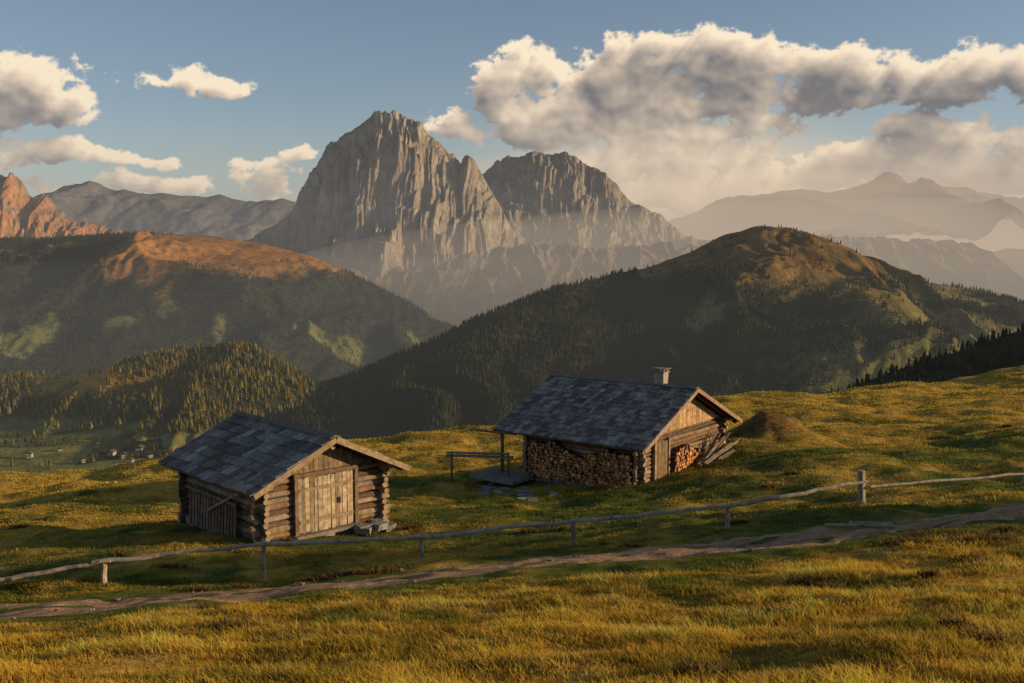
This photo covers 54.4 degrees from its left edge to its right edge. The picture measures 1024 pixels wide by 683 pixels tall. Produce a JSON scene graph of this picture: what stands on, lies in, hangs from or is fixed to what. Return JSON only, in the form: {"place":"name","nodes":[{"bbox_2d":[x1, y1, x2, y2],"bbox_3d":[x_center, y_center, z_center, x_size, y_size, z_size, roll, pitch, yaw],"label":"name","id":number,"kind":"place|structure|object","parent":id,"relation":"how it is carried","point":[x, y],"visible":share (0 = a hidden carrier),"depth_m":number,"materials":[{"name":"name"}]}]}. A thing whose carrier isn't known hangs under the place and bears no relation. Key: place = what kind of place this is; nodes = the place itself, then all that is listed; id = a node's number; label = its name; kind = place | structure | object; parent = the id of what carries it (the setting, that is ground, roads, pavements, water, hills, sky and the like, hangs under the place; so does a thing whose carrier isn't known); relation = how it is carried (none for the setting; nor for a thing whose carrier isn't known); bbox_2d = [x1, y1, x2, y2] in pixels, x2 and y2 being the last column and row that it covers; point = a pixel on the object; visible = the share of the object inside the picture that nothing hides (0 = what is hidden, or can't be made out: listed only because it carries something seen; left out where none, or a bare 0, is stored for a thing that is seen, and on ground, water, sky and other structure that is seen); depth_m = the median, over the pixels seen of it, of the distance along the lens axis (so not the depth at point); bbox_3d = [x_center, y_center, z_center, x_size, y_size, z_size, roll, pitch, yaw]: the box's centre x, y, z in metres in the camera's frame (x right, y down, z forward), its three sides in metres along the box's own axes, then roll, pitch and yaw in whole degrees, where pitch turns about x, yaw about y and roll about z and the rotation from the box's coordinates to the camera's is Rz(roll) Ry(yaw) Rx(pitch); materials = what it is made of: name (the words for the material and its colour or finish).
{"place":"outdoors","nodes":[
{"label":"outdoors","id":0,"kind":"place"},
{"bbox_2d":[4,430,41,433],"bbox_3d":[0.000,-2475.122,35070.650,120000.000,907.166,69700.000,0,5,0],"label":"valley floor","id":1,"kind":"structure","parent":0,"point":[21,431],"depth_m":1611.95,"materials":[{"name":"green plant"}]},
{"bbox_2d":[0,172,122,238],"bbox_3d":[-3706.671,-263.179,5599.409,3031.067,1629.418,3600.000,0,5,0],"label":"rocky peak","id":2,"kind":"structure","parent":0,"point":[23,212],"depth_m":6636.41,"materials":[{"name":"stone"}]},
{"bbox_2d":[0,346,323,472],"bbox_3d":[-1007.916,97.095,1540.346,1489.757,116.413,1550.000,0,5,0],"label":"wooded hill","id":3,"kind":"structure","parent":0,"point":[69,456],"depth_m":1652.62,"materials":[{"name":"green plant"}]},
{"bbox_2d":[26,451,33,457],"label":"valley chalet","id":4,"kind":"object","parent":3,"relation":"on","point":[29,454],"visible":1,"depth_m":1406.08,"materials":[{"name":"stone"}]},
{"bbox_2d":[93,442,102,447],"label":"valley chalet","id":5,"kind":"object","parent":3,"relation":"on","point":[97,445],"visible":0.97,"depth_m":1470.67,"materials":[{"name":"stone"}]},
{"bbox_2d":[0,339,324,472],"bbox_3d":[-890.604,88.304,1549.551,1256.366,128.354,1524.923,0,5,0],"label":"conifer forest","id":6,"kind":"object","parent":3,"relation":"on","point":[150,394],"visible":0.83,"depth_m":1709.78,"materials":[{"name":"green plant"}]},
{"bbox_2d":[1,430,363,472],"bbox_3d":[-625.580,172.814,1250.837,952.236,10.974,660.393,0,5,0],"label":"conifer forest","id":7,"kind":"object","parent":3,"relation":"on","point":[61,444],"visible":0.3,"depth_m":1482.62,"materials":[{"name":"green plant"}]},
{"bbox_2d":[0,230,450,379],"bbox_3d":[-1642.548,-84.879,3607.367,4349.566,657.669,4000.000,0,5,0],"label":"valley hill","id":8,"kind":"structure","parent":0,"point":[139,253],"depth_m":3591.66,"materials":[{"name":"green plant"}]},
{"bbox_2d":[0,230,458,379],"bbox_3d":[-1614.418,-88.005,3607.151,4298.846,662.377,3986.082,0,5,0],"label":"conifer forest","id":9,"kind":"object","parent":8,"relation":"on","point":[78,270],"visible":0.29,"depth_m":3601.09,"materials":[{"name":"green plant"}]},
{"bbox_2d":[32,181,687,240],"bbox_3d":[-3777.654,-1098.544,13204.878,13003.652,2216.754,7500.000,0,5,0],"label":"mountain range","id":10,"kind":"structure","parent":0,"point":[218,215],"depth_m":13347.16,"materials":[{"name":"grey stone"}]},
{"bbox_2d":[243,110,701,327],"bbox_3d":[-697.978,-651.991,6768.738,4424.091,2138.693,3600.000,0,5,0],"label":"rocky mountain","id":11,"kind":"structure","parent":0,"point":[395,202],"depth_m":7600.89,"materials":[{"name":"grey stone"}]},
{"bbox_2d":[0,22,1023,220],"bbox_3d":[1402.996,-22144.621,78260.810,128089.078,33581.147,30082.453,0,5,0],"label":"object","id":12,"kind":"structure","parent":0,"point":[666,152],"depth_m":89572.38,"materials":[{"name":"white"}]},
{"bbox_2d":[0,365,1023,682],"bbox_3d":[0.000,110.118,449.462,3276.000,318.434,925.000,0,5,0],"label":"meadow","id":13,"kind":"structure","parent":0,"point":[764,469],"depth_m":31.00,"materials":[{"name":"plant"}]},
{"bbox_2d":[158,411,411,542],"bbox_3d":[-7.426,4.403,32.664,5.884,3.541,6.549,-5,7,-43],"label":"wooden hut","id":14,"kind":"object","parent":13,"relation":"on","point":[255,478],"visible":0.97,"depth_m":31.09,"materials":[{"name":"brown wood"}]},
{"bbox_2d":[291,464,361,539],"bbox_3d":[-5.741,4.951,30.903,2.400,1.975,0.400,-5,7,-43],"label":"plank door","id":15,"kind":"structure","parent":14,"relation":"in","point":[319,502],"depth_m":30.87,"materials":[{"name":"brown wood"}]},
{"bbox_2d":[0,520,1023,682],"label":"meadow grass","id":16,"kind":"structure","parent":13,"relation":"on","point":[314,633],"depth_m":12.12,"materials":[{"name":"green plant"}]},
{"bbox_2d":[0,423,1023,681],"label":"heather clumps","id":17,"kind":"object","parent":13,"relation":"on","point":[822,583],"visible":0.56,"depth_m":19.81,"materials":[{"name":"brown plant"}]},
{"bbox_2d":[0,469,1023,583],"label":"wooden fence","id":18,"kind":"object","parent":13,"relation":"on","point":[860,483],"visible":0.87,"depth_m":26.69,"materials":[{"name":"brown wood"}]},
{"bbox_2d":[477,482,557,500],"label":"stepping stones","id":19,"kind":"object","parent":13,"relation":"on","point":[525,491],"visible":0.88,"depth_m":41.53,"materials":[{"name":"grey stone"}]},
{"bbox_2d":[445,367,742,487],"bbox_3d":[4.419,3.736,44.760,10.634,5.270,10.709,4,7,38],"label":"wooden hut","id":20,"kind":"object","parent":13,"relation":"on","point":[586,431],"visible":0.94,"depth_m":43.02,"materials":[{"name":"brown wood"}]},
{"bbox_2d":[652,437,670,480],"bbox_3d":[6.273,4.997,41.807,0.130,1.800,1.280,4,7,38],"label":"plank door","id":21,"kind":"structure","parent":20,"relation":"in","point":[661,450],"depth_m":41.76,"materials":[{"name":"brown wood"}]},
{"bbox_2d":[0,504,1023,618],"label":"dirt path","id":22,"kind":"structure","parent":0,"point":[673,552],"depth_m":22.63,"materials":[{"name":"brown soil"}]},
{"bbox_2d":[11,511,1021,618],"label":"path stones","id":23,"kind":"object","parent":22,"relation":"on","point":[415,580],"visible":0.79,"depth_m":22.55,"materials":[{"name":"grey stone"}]},
{"bbox_2d":[149,521,894,600],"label":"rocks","id":24,"kind":"object","parent":22,"relation":"on","point":[870,524],"visible":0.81,"depth_m":25.16,"materials":[{"name":"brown stone"}]},
{"bbox_2d":[76,226,1023,464],"bbox_3d":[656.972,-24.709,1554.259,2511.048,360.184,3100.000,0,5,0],"label":"grassy mountain","id":25,"kind":"structure","parent":0,"point":[801,263],"depth_m":1873.36,"materials":[{"name":"green plant"}]},
{"bbox_2d":[107,449,117,455],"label":"valley chalet","id":26,"kind":"object","parent":25,"relation":"on","point":[110,452],"visible":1,"depth_m":1412.25,"materials":[{"name":"stone"}]},
{"bbox_2d":[120,452,127,458],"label":"valley chalet","id":27,"kind":"object","parent":25,"relation":"on","point":[123,455],"visible":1,"depth_m":1399.98,"materials":[{"name":"stone"}]},
{"bbox_2d":[135,444,144,450],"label":"valley chalet","id":28,"kind":"object","parent":25,"relation":"on","point":[140,447],"visible":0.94,"depth_m":1439.34,"materials":[{"name":"stone"}]},
{"bbox_2d":[146,453,153,457],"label":"valley chalet","id":29,"kind":"object","parent":25,"relation":"on","point":[149,455],"visible":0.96,"depth_m":1401.02,"materials":[{"name":"stone"}]},
{"bbox_2d":[242,224,1023,432],"bbox_3d":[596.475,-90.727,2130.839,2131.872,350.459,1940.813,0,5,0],"label":"conifer forest","id":30,"kind":"object","parent":25,"relation":"on","point":[472,327],"visible":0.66,"depth_m":1808.29,"materials":[{"name":"green plant"}]},
{"bbox_2d":[482,151,1023,301],"bbox_3d":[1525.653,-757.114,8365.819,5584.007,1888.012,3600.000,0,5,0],"label":"rocky mountain","id":31,"kind":"structure","parent":0,"point":[556,198],"depth_m":9133.10,"materials":[{"name":"grey stone"}]},
{"bbox_2d":[667,172,1023,251],"bbox_3d":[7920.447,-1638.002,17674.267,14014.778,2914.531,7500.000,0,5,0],"label":"mountain range","id":32,"kind":"structure","parent":0,"point":[889,205],"depth_m":16885.76,"materials":[{"name":"grey stone"}]},
{"bbox_2d":[846,330,1023,389],"bbox_3d":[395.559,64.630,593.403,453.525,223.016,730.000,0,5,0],"label":"wooded ridge","id":33,"kind":"structure","parent":0,"point":[1016,338],"depth_m":659.35,"materials":[{"name":"green plant"}]},
{"bbox_2d":[822,321,1023,393],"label":"conifer forest","id":34,"kind":"object","parent":33,"relation":"on","point":[924,360],"visible":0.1,"depth_m":659.84,"materials":[{"name":"green plant"}]},
{"bbox_2d":[993,248,1023,278],"bbox_3d":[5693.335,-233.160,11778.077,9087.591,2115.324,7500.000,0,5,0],"label":"mountain range","id":35,"kind":"structure","parent":0,"point":[1012,259],"depth_m":12689.77,"materials":[{"name":"grey stone"}]}
]}

